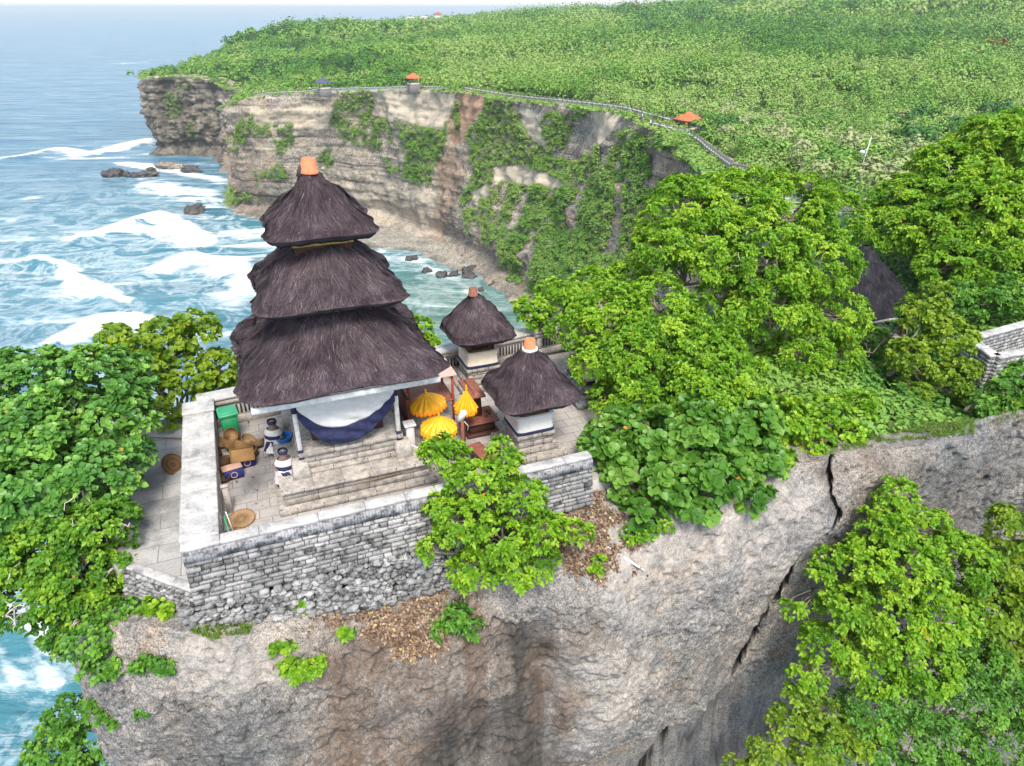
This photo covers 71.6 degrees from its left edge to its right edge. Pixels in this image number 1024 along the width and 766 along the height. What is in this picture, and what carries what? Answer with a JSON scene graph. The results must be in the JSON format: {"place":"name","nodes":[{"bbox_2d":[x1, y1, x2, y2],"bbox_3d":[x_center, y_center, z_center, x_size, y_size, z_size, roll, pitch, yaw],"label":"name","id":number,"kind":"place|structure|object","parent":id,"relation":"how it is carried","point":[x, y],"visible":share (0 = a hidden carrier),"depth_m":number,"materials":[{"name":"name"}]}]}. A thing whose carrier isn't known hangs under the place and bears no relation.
{"place":"outdoors","nodes":[
{"label":"outdoors","id":0,"kind":"place"},
{"bbox_2d":[105,417,187,580],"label":"path","id":1,"kind":"structure","parent":0,"point":[158,500],"depth_m":19.64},
{"bbox_2d":[121,562,197,612],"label":"path kerb","id":2,"kind":"structure","parent":1,"relation":"on","point":[140,581],"depth_m":17.40,"materials":[{"name":"stone"}]},
{"bbox_2d":[161,454,181,474],"bbox_3d":[-10.296,2.478,21.569,0.720,0.051,0.720,37,34,-27],"label":"woven mat","id":3,"kind":"object","parent":1,"relation":"on","point":[171,464],"visible":0.78,"depth_m":21.53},
{"bbox_2d":[0,10,532,765],"bbox_3d":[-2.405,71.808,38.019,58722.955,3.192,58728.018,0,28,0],"label":"sea","id":4,"kind":"structure","parent":0,"point":[86,250],"depth_m":311.37,"materials":[{"name":"liquid"}]},
{"bbox_2d":[100,168,123,177],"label":"sea rock","id":5,"kind":"object","parent":4,"relation":"in","point":[113,172],"visible":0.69,"depth_m":387.22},
{"bbox_2d":[126,170,158,177],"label":"sea rock","id":6,"kind":"object","parent":4,"relation":"in","point":[144,173],"visible":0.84,"depth_m":387.43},
{"bbox_2d":[153,161,183,169],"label":"sea rock","id":7,"kind":"object","parent":4,"relation":"in","point":[167,165],"visible":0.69,"depth_m":408.80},
{"bbox_2d":[180,165,202,172],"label":"sea rock","id":8,"kind":"object","parent":4,"relation":"in","point":[189,169],"visible":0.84,"depth_m":399.67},
{"bbox_2d":[183,203,205,214],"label":"sea rock","id":9,"kind":"object","parent":4,"relation":"in","point":[195,208],"visible":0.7,"depth_m":318.96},
{"bbox_2d":[0,0,671,9],"label":"sky","id":10,"kind":"structure","parent":0,"point":[4,4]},
{"bbox_2d":[358,226,514,301],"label":"beach","id":11,"kind":"structure","parent":0,"point":[390,238],"depth_m":273.23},
{"bbox_2d":[218,350,690,530],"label":"courtyard","id":12,"kind":"structure","parent":0,"point":[570,421],"depth_m":21.40,"materials":[{"name":"stone"}]},
{"bbox_2d":[178,398,223,568],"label":"wall","id":13,"kind":"structure","parent":12,"relation":"on","point":[201,511],"depth_m":18.95,"materials":[{"name":"stone"}]},
{"bbox_2d":[220,483,232,513],"bbox_3d":[-7.576,3.081,18.885,0.200,0.890,0.140,-10,30,-19],"label":"stone marker","id":14,"kind":"object","parent":12,"relation":"on","point":[227,498],"visible":1,"depth_m":18.82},
{"bbox_2d":[215,404,239,437],"bbox_3d":[-8.799,1.276,22.108,0.590,1.055,0.719,-14,31,-25],"label":"wheelie bin","id":15,"kind":"object","parent":12,"relation":"on","point":[227,415],"visible":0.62,"depth_m":21.78,"materials":[{"name":"green plastic"}]},
{"bbox_2d":[220,462,243,479],"bbox_3d":[-8.057,2.554,20.452,0.566,0.335,0.364,-14,31,-25],"label":"offering box","id":16,"kind":"object","parent":12,"relation":"on","point":[235,470],"visible":1,"depth_m":20.34,"materials":[{"name":"blue cardboard"}]},
{"bbox_2d":[223,436,240,448],"bbox_3d":[-8.481,1.843,21.523,0.618,0.273,0.618,17,9,-35],"label":"basket","id":17,"kind":"object","parent":12,"relation":"on","point":[227,444],"visible":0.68,"depth_m":21.28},
{"bbox_2d":[223,427,239,442],"bbox_3d":[-8.543,1.609,21.656,0.494,0.494,0.222,-6,-11,2],"label":"basket","id":18,"kind":"object","parent":17,"relation":"on","point":[232,432],"visible":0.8,"depth_m":21.71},
{"bbox_2d":[227,509,254,527],"bbox_3d":[-7.160,3.591,18.761,0.720,0.036,0.720,-11,37,-13],"label":"woven mat","id":19,"kind":"object","parent":12,"relation":"on","point":[242,518],"visible":0.95,"depth_m":18.77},
{"bbox_2d":[240,460,255,468],"bbox_3d":[-7.858,2.231,20.946,0.440,0.445,0.348,-16,32,-28],"label":"offering box","id":20,"kind":"object","parent":12,"relation":"on","point":[247,464],"visible":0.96,"depth_m":20.88,"materials":[{"name":"blue cardboard"}]},
{"bbox_2d":[229,446,254,463],"bbox_3d":[-7.881,2.098,20.715,0.670,0.090,0.430,-7,71,-25],"label":"woven tray","id":21,"kind":"object","parent":20,"relation":"on","point":[243,454],"visible":1,"depth_m":20.73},
{"bbox_2d":[229,157,449,516],"bbox_3d":[-4.965,-1.651,19.413,5.470,8.747,5.490,-10,30,-19],"label":"tiered shrine","id":22,"kind":"object","parent":12,"relation":"on","point":[331,312],"visible":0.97,"depth_m":17.92,"materials":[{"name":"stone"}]},
{"bbox_2d":[263,418,283,453],"bbox_3d":[-7.053,1.512,21.015,0.725,0.960,0.717,3,28,6],"label":"guardian statue","id":23,"kind":"object","parent":22,"relation":"on","point":[273,431],"visible":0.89,"depth_m":20.86,"materials":[{"name":"stone"}]},
{"bbox_2d":[274,447,292,483],"bbox_3d":[-6.276,2.259,19.604,0.725,0.960,0.778,-8,29,-14],"label":"guardian statue","id":24,"kind":"object","parent":22,"relation":"on","point":[282,464],"visible":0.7,"depth_m":19.45,"materials":[{"name":"stone"}]},
{"bbox_2d":[296,385,394,443],"bbox_3d":[-4.389,0.812,19.026,2.594,1.761,0.263,-10,30,-19],"label":"draped cloth","id":25,"kind":"object","parent":22,"relation":"hanging from","point":[345,420],"visible":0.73,"depth_m":19.00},
{"bbox_2d":[398,388,409,420],"bbox_3d":[-3.332,0.893,21.929,0.085,1.800,1.360,-10,30,-19],"label":"door leaf","id":26,"kind":"object","parent":22,"relation":"attached to","point":[403,399],"visible":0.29,"depth_m":21.56,"materials":[{"name":"red wood"}]},
{"bbox_2d":[402,419,415,448],"bbox_3d":[-2.950,1.790,20.689,0.458,1.475,0.458,-10,30,-19],"label":"shrine marker","id":27,"kind":"object","parent":22,"relation":"on","point":[409,425],"visible":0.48,"depth_m":20.39,"materials":[{"name":"stone"}]},
{"bbox_2d":[195,323,594,427],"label":"back wall","id":28,"kind":"structure","parent":12,"relation":"on","point":[448,351],"depth_m":26.04,"materials":[{"name":"stone"}]},
{"bbox_2d":[410,388,446,417],"bbox_3d":[-2.433,1.098,21.287,1.128,2.150,1.128,-16,28,-16],"label":"ceremonial umbrella","id":29,"kind":"object","parent":12,"relation":"on","point":[425,404],"visible":0.99,"depth_m":20.73,"materials":[{"name":"yellow fabric"}]},
{"bbox_2d":[405,355,456,420],"bbox_3d":[-2.805,0.311,23.193,1.700,1.745,1.500,-10,30,-19],"label":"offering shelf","id":30,"kind":"object","parent":12,"relation":"on","point":[440,388],"visible":0.3,"depth_m":23.22,"materials":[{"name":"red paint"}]},
{"bbox_2d":[420,412,457,460],"bbox_3d":[-2.107,1.651,20.446,1.089,1.950,1.089,-9,32,-20],"label":"ceremonial umbrella","id":31,"kind":"object","parent":12,"relation":"on","point":[430,427],"visible":0.89,"depth_m":19.98,"materials":[{"name":"yellow fabric"}]},
{"bbox_2d":[456,410,468,456],"bbox_3d":[-1.463,1.501,21.076,0.361,1.624,0.215,7,29,12],"label":"floodlight","id":32,"kind":"object","parent":12,"relation":"on","point":[461,416],"visible":0.91,"depth_m":20.86,"materials":[{"name":"wood"}]},
{"bbox_2d":[453,384,477,441],"bbox_3d":[-1.409,0.970,21.550,0.737,2.120,0.737,-8,29,-20],"label":"ceremonial umbrella","id":33,"kind":"object","parent":12,"relation":"on","point":[466,402],"visible":0.98,"depth_m":21.21,"materials":[{"name":"yellow fabric"}]},
{"bbox_2d":[439,287,516,393],"bbox_3d":[-1.233,-1.661,24.964,2.356,3.568,2.360,-10,30,-19],"label":"thatched shrine","id":34,"kind":"object","parent":12,"relation":"on","point":[475,327],"visible":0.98,"depth_m":24.16,"materials":[{"name":"stone"}]},
{"bbox_2d":[458,378,499,439],"bbox_3d":[-1.125,0.737,22.608,1.080,1.540,1.315,-10,30,-19],"label":"wooden altar","id":35,"kind":"object","parent":12,"relation":"on","point":[481,423],"visible":0.93,"depth_m":22.38,"materials":[{"name":"brown wood"}]},
{"bbox_2d":[481,337,580,465],"bbox_3d":[0.501,0.344,21.114,2.545,3.628,2.617,-10,30,-19],"label":"thatched shrine","id":36,"kind":"object","parent":12,"relation":"on","point":[528,387],"visible":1,"depth_m":20.31,"materials":[{"name":"stone"}]},
{"bbox_2d":[563,350,613,409],"bbox_3d":[2.709,-0.298,24.477,1.700,1.620,1.700,-10,30,-19],"label":"stone pedestal","id":37,"kind":"object","parent":12,"relation":"on","point":[582,403],"visible":0.24,"depth_m":24.03,"materials":[{"name":"grey stone"}]},
{"bbox_2d":[467,441,493,458],"bbox_3d":[-0.649,2.395,20.576,0.420,0.510,1.900,-16,32,-28],"label":"table","id":38,"kind":"object","parent":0,"point":[479,447],"visible":0.2,"depth_m":20.91,"materials":[{"name":"red wood"}]},
{"bbox_2d":[137,69,863,332],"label":"cliff","id":39,"kind":"structure","parent":0,"point":[362,176],"depth_m":280.94,"materials":[{"name":"stone"}]},
{"bbox_2d":[137,74,799,303],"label":"cliff scrub","id":40,"kind":"object","parent":39,"relation":"on","point":[702,160],"visible":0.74,"depth_m":214.78,"materials":[{"name":"green plant"}]},
{"bbox_2d":[70,259,1023,765],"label":"cliff","id":41,"kind":"structure","parent":0,"point":[684,653],"depth_m":20.49,"materials":[{"name":"stone"}]},
{"bbox_2d":[16,691,108,765],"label":"overhang bush","id":42,"kind":"object","parent":41,"relation":"on","point":[70,742],"visible":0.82,"depth_m":21.50,"materials":[{"name":"green plant"}]},
{"bbox_2d":[0,495,144,652],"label":"cliff tree","id":43,"kind":"object","parent":41,"relation":"on","point":[51,576],"visible":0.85,"depth_m":17.46,"materials":[{"name":"green plant"}]},
{"bbox_2d":[0,342,165,556],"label":"broadleaf tree","id":44,"kind":"object","parent":41,"relation":"on","point":[75,441],"visible":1,"depth_m":18.48,"materials":[{"name":"green plant"}]},
{"bbox_2d":[41,586,140,686],"bbox_3d":[-10.446,6.388,17.720,2.706,2.467,2.625,0,28,0],"label":"hanging ivy","id":45,"kind":"object","parent":41,"relation":"hanging from","point":[89,660],"visible":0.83,"depth_m":16.88,"materials":[{"name":"green plant"}]},
{"bbox_2d":[80,697,108,728],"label":"plant","id":46,"kind":"object","parent":41,"relation":"on","point":[88,705],"visible":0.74,"depth_m":18.00,"materials":[{"name":"green plant"}]},
{"bbox_2d":[105,708,150,732],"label":"plant","id":47,"kind":"object","parent":41,"relation":"on","point":[111,723],"visible":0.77,"depth_m":17.80,"materials":[{"name":"green plant"}]},
{"bbox_2d":[124,653,177,677],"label":"plant","id":48,"kind":"object","parent":41,"relation":"on","point":[160,666],"visible":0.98,"depth_m":16.57,"materials":[{"name":"green plant"}]},
{"bbox_2d":[134,594,175,620],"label":"plant","id":49,"kind":"object","parent":41,"relation":"on","point":[166,608],"visible":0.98,"depth_m":17.10,"materials":[{"name":"green plant"}]},
{"bbox_2d":[92,307,238,432],"bbox_3d":[-11.512,-0.099,24.960,3.244,4.955,4.588,21,34,34],"label":"coastal tree","id":50,"kind":"object","parent":41,"relation":"on","point":[181,327],"visible":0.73,"depth_m":24.05,"materials":[{"name":"green plant"}]},
{"bbox_2d":[267,636,327,687],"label":"plant","id":51,"kind":"object","parent":41,"relation":"on","point":[300,672],"visible":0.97,"depth_m":17.22,"materials":[{"name":"green plant"}]},
{"bbox_2d":[335,624,356,643],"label":"plant","id":52,"kind":"object","parent":41,"relation":"on","point":[341,632],"visible":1,"depth_m":17.77,"materials":[{"name":"green plant"}]},
{"bbox_2d":[177,451,592,631],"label":"front wall","id":53,"kind":"structure","parent":41,"relation":"on","point":[364,552],"depth_m":17.71,"materials":[{"name":"stone"}]},
{"bbox_2d":[413,314,441,346],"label":"seaward sprig","id":54,"kind":"object","parent":41,"relation":"on","point":[432,339],"visible":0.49,"depth_m":28.58,"materials":[{"name":"green plant"}]},
{"bbox_2d":[429,597,487,645],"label":"ledge fern","id":55,"kind":"object","parent":41,"relation":"on","point":[463,622],"visible":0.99,"depth_m":18.58,"materials":[{"name":"green plant"}]},
{"bbox_2d":[300,482,653,669],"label":"leaf litter","id":56,"kind":"object","parent":41,"relation":"on","point":[408,645],"visible":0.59,"depth_m":18.77,"materials":[{"name":"plant"}]},
{"bbox_2d":[413,430,596,597],"bbox_3d":[-0.171,3.913,18.505,4.759,5.084,2.740,0,28,0],"label":"front shrub","id":57,"kind":"object","parent":41,"relation":"on","point":[508,555],"visible":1,"depth_m":17.84,"materials":[{"name":"green plant"}]},
{"bbox_2d":[136,409,1023,641],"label":"rim grass","id":58,"kind":"structure","parent":41,"relation":"on","point":[957,426],"depth_m":23.19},
{"bbox_2d":[586,553,609,578],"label":"plant","id":59,"kind":"object","parent":41,"relation":"on","point":[595,567],"visible":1,"depth_m":19.16,"materials":[{"name":"green plant"}]},
{"bbox_2d":[618,519,675,546],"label":"plant","id":60,"kind":"object","parent":41,"relation":"on","point":[631,541],"visible":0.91,"depth_m":19.66,"materials":[{"name":"green plant"}]},
{"bbox_2d":[575,393,790,536],"bbox_3d":[5.093,2.133,20.820,6.488,3.292,3.988,-4,28,-8],"label":"sea grape shrub","id":61,"kind":"object","parent":41,"relation":"on","point":[721,442],"visible":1,"depth_m":20.33,"materials":[{"name":"green plant"}]},
{"bbox_2d":[719,684,887,765],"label":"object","id":62,"kind":"object","parent":41,"relation":"on","point":[801,725],"visible":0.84,"depth_m":22.30,"materials":[{"name":"green plant"}]},
{"bbox_2d":[740,387,879,479],"bbox_3d":[9.822,1.289,22.889,5.865,2.027,3.526,-8,29,-14],"label":"leafy bush","id":63,"kind":"object","parent":41,"relation":"on","point":[807,428],"visible":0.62,"depth_m":22.73,"materials":[{"name":"green plant"}]},
{"bbox_2d":[621,207,1023,435],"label":"undergrowth","id":64,"kind":"object","parent":41,"relation":"on","point":[936,411],"visible":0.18,"depth_m":27.92,"materials":[{"name":"green plant"}]},
{"bbox_2d":[777,474,1006,706],"bbox_3d":[12.025,6.482,21.783,6.697,6.739,4.410,-15,31,-26],"label":"cliff bush","id":65,"kind":"object","parent":41,"relation":"attached to","point":[922,634],"visible":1,"depth_m":21.52,"materials":[{"name":"green plant"}]},
{"bbox_2d":[809,637,1023,765],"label":"creeping vine","id":66,"kind":"object","parent":41,"relation":"attached to","point":[998,697],"visible":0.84,"depth_m":22.23,"materials":[{"name":"green plant"}]},
{"bbox_2d":[952,501,1023,672],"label":"cliff shrub","id":67,"kind":"object","parent":41,"relation":"on","point":[1010,599],"visible":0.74,"depth_m":22.23,"materials":[{"name":"green plant"}]},
{"bbox_2d":[963,359,1023,416],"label":"bush","id":68,"kind":"object","parent":41,"relation":"on","point":[1013,371],"visible":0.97,"depth_m":26.06,"materials":[{"name":"green plant"}]},
{"bbox_2d":[134,2,1023,201],"bbox_3d":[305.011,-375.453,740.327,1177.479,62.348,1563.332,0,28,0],"label":"hillside","id":69,"kind":"structure","parent":0,"point":[241,79],"depth_m":273.57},
{"bbox_2d":[314,75,332,97],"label":"gazebo","id":70,"kind":"object","parent":69,"relation":"on","point":[324,91],"visible":1,"depth_m":276.80,"materials":[{"name":"concrete"}]},
{"bbox_2d":[253,84,444,95],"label":"path wall","id":71,"kind":"structure","parent":69,"relation":"on","point":[341,89],"depth_m":281.79,"materials":[{"name":"stone"}]},
{"bbox_2d":[404,72,420,92],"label":"gazebo","id":72,"kind":"object","parent":69,"relation":"on","point":[413,87],"visible":1,"depth_m":264.21,"materials":[{"name":"concrete"}]},
{"bbox_2d":[464,86,673,121],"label":"path wall","id":73,"kind":"structure","parent":69,"relation":"on","point":[603,105],"depth_m":202.71,"materials":[{"name":"stone"}]},
{"bbox_2d":[125,0,1023,219],"bbox_3d":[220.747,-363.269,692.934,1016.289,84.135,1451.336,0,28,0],"label":"forest","id":74,"kind":"object","parent":69,"relation":"on","point":[477,34],"visible":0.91,"depth_m":355.88,"materials":[{"name":"green plant"}]},
{"bbox_2d":[673,109,700,129],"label":"gazebo","id":75,"kind":"object","parent":69,"relation":"on","point":[689,116],"visible":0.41,"depth_m":165.27,"materials":[{"name":"orange tile"}]},
{"bbox_2d":[652,120,733,167],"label":"path wall","id":76,"kind":"structure","parent":69,"relation":"on","point":[727,161],"depth_m":136.93,"materials":[{"name":"stone"}]},
{"bbox_2d":[689,117,711,131],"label":"slope tree","id":77,"kind":"object","parent":69,"relation":"on","point":[701,122],"visible":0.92,"depth_m":154.39,"materials":[{"name":"green plant"}]},
{"bbox_2d":[712,123,742,140],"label":"slope tree","id":78,"kind":"object","parent":69,"relation":"on","point":[726,128],"visible":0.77,"depth_m":141.84,"materials":[{"name":"green plant"}]},
{"bbox_2d":[716,113,747,132],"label":"slope tree","id":79,"kind":"object","parent":69,"relation":"on","point":[724,121],"visible":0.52,"depth_m":150.33,"materials":[{"name":"green plant"}]},
{"bbox_2d":[742,133,772,152],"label":"slope tree","id":80,"kind":"object","parent":69,"relation":"on","point":[764,141],"visible":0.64,"depth_m":120.58,"materials":[{"name":"green plant"}]},
{"bbox_2d":[765,120,796,142],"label":"slope tree","id":81,"kind":"object","parent":69,"relation":"on","point":[781,130],"visible":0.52,"depth_m":129.89,"materials":[{"name":"green plant"}]},
{"bbox_2d":[768,140,801,170],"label":"slope tree","id":82,"kind":"object","parent":69,"relation":"on","point":[782,145],"visible":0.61,"depth_m":106.36,"materials":[{"name":"green plant"}]},
{"bbox_2d":[782,134,825,171],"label":"slope tree","id":83,"kind":"object","parent":69,"relation":"on","point":[794,152],"visible":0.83,"depth_m":99.03,"materials":[{"name":"green plant"}]},
{"bbox_2d":[789,127,830,165],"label":"slope tree","id":84,"kind":"object","parent":69,"relation":"on","point":[808,133],"visible":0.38,"depth_m":118.06,"materials":[{"name":"green plant"}]},
{"bbox_2d":[805,157,853,181],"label":"slope tree","id":85,"kind":"object","parent":69,"relation":"on","point":[823,165],"visible":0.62,"depth_m":85.05,"materials":[{"name":"green plant"}]},
{"bbox_2d":[807,142,859,176],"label":"slope tree","id":86,"kind":"object","parent":69,"relation":"on","point":[844,152],"visible":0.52,"depth_m":90.34,"materials":[{"name":"green plant"}]},
{"bbox_2d":[831,126,871,162],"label":"slope tree","id":87,"kind":"object","parent":69,"relation":"on","point":[850,141],"visible":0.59,"depth_m":104.76,"materials":[{"name":"green plant"}]},
{"bbox_2d":[837,151,889,198],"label":"slope tree","id":88,"kind":"object","parent":69,"relation":"on","point":[865,166],"visible":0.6,"depth_m":78.74,"materials":[{"name":"green plant"}]},
{"bbox_2d":[853,141,894,162],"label":"slope tree","id":89,"kind":"object","parent":69,"relation":"on","point":[871,147],"visible":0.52,"depth_m":100.09,"materials":[{"name":"green plant"}]},
{"bbox_2d":[858,156,910,193],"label":"slope tree","id":90,"kind":"object","parent":69,"relation":"on","point":[878,176],"visible":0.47,"depth_m":66.27,"materials":[{"name":"green plant"}]},
{"bbox_2d":[866,132,902,156],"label":"slope tree","id":91,"kind":"object","parent":69,"relation":"on","point":[888,138],"visible":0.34,"depth_m":105.57,"materials":[{"name":"green plant"}]},
{"bbox_2d":[881,144,922,171],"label":"slope tree","id":92,"kind":"object","parent":69,"relation":"on","point":[909,151],"visible":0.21,"depth_m":79.80,"materials":[{"name":"green plant"}]},
{"bbox_2d":[886,112,923,124],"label":"slope tree","id":93,"kind":"object","parent":69,"relation":"on","point":[906,119],"visible":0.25,"depth_m":152.73,"materials":[{"name":"green plant"}]},
{"bbox_2d":[880,122,941,143],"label":"slope tree","id":94,"kind":"object","parent":69,"relation":"on","point":[907,131],"visible":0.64,"depth_m":115.62,"materials":[{"name":"green plant"}]},
{"bbox_2d":[893,134,934,155],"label":"slope tree","id":95,"kind":"object","parent":69,"relation":"on","point":[912,143],"visible":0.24,"depth_m":102.22,"materials":[{"name":"green plant"}]},
{"bbox_2d":[910,102,945,120],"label":"slope tree","id":96,"kind":"object","parent":69,"relation":"on","point":[921,108],"visible":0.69,"depth_m":162.00,"materials":[{"name":"green plant"}]},
{"bbox_2d":[939,121,967,133],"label":"slope tree","id":97,"kind":"object","parent":69,"relation":"on","point":[950,126],"visible":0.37,"depth_m":137.91,"materials":[{"name":"green plant"}]},
{"bbox_2d":[977,98,1022,113],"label":"slope tree","id":98,"kind":"object","parent":69,"relation":"on","point":[997,106],"visible":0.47,"depth_m":160.70,"materials":[{"name":"green plant"}]},
{"bbox_2d":[572,239,1014,421],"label":"ground","id":99,"kind":"structure","parent":0,"point":[906,267],"depth_m":35.72,"materials":[{"name":"plant"}]},
{"bbox_2d":[510,256,658,338],"bbox_3d":[2.817,-2.039,28.690,6.209,5.664,3.125,-17,32,-29],"label":"seaward bush","id":100,"kind":"object","parent":99,"relation":"on","point":[572,287],"visible":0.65,"depth_m":27.28,"materials":[{"name":"green plant"}]},
{"bbox_2d":[544,271,776,421],"bbox_3d":[4.710,-0.592,23.413,5.317,5.108,7.309,-20,34,-33],"label":"bushy tree","id":101,"kind":"object","parent":99,"relation":"on","point":[715,369],"visible":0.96,"depth_m":22.41,"materials":[{"name":"green plant"}]},
{"bbox_2d":[628,164,876,391],"bbox_3d":[9.506,-4.139,28.488,10.301,8.811,7.435,0,28,0],"label":"tall tree","id":102,"kind":"object","parent":99,"relation":"on","point":[744,304],"visible":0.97,"depth_m":26.71,"materials":[{"name":"green plant"}]},
{"bbox_2d":[799,245,912,349],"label":"thatched pavilion","id":103,"kind":"structure","parent":99,"relation":"on","point":[880,287],"depth_m":33.42,"materials":[{"name":"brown wood"}]},
{"bbox_2d":[852,313,922,400],"bbox_3d":[15.767,-0.732,30.401,2.910,3.025,7.856,15,32,27],"label":"shrub","id":104,"kind":"object","parent":99,"relation":"on","point":[884,336],"visible":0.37,"depth_m":31.77,"materials":[{"name":"green plant"}]},
{"bbox_2d":[883,279,984,413],"bbox_3d":[17.393,-1.488,29.093,4.168,5.033,4.196,0,28,0],"label":"round shrub","id":105,"kind":"object","parent":99,"relation":"on","point":[933,320],"visible":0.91,"depth_m":28.69,"materials":[{"name":"green plant"}]},
{"bbox_2d":[862,107,1023,308],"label":"dense tree","id":106,"kind":"object","parent":99,"relation":"on","point":[971,166],"visible":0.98,"depth_m":40.72,"materials":[{"name":"green plant"}]},
{"bbox_2d":[919,270,1023,325],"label":"corner bush","id":107,"kind":"object","parent":99,"relation":"on","point":[967,296],"visible":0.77,"depth_m":34.80,"materials":[{"name":"green plant"}]},
{"bbox_2d":[958,320,1023,390],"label":"white terrace wall","id":108,"kind":"structure","parent":99,"relation":"on","point":[998,348],"depth_m":30.63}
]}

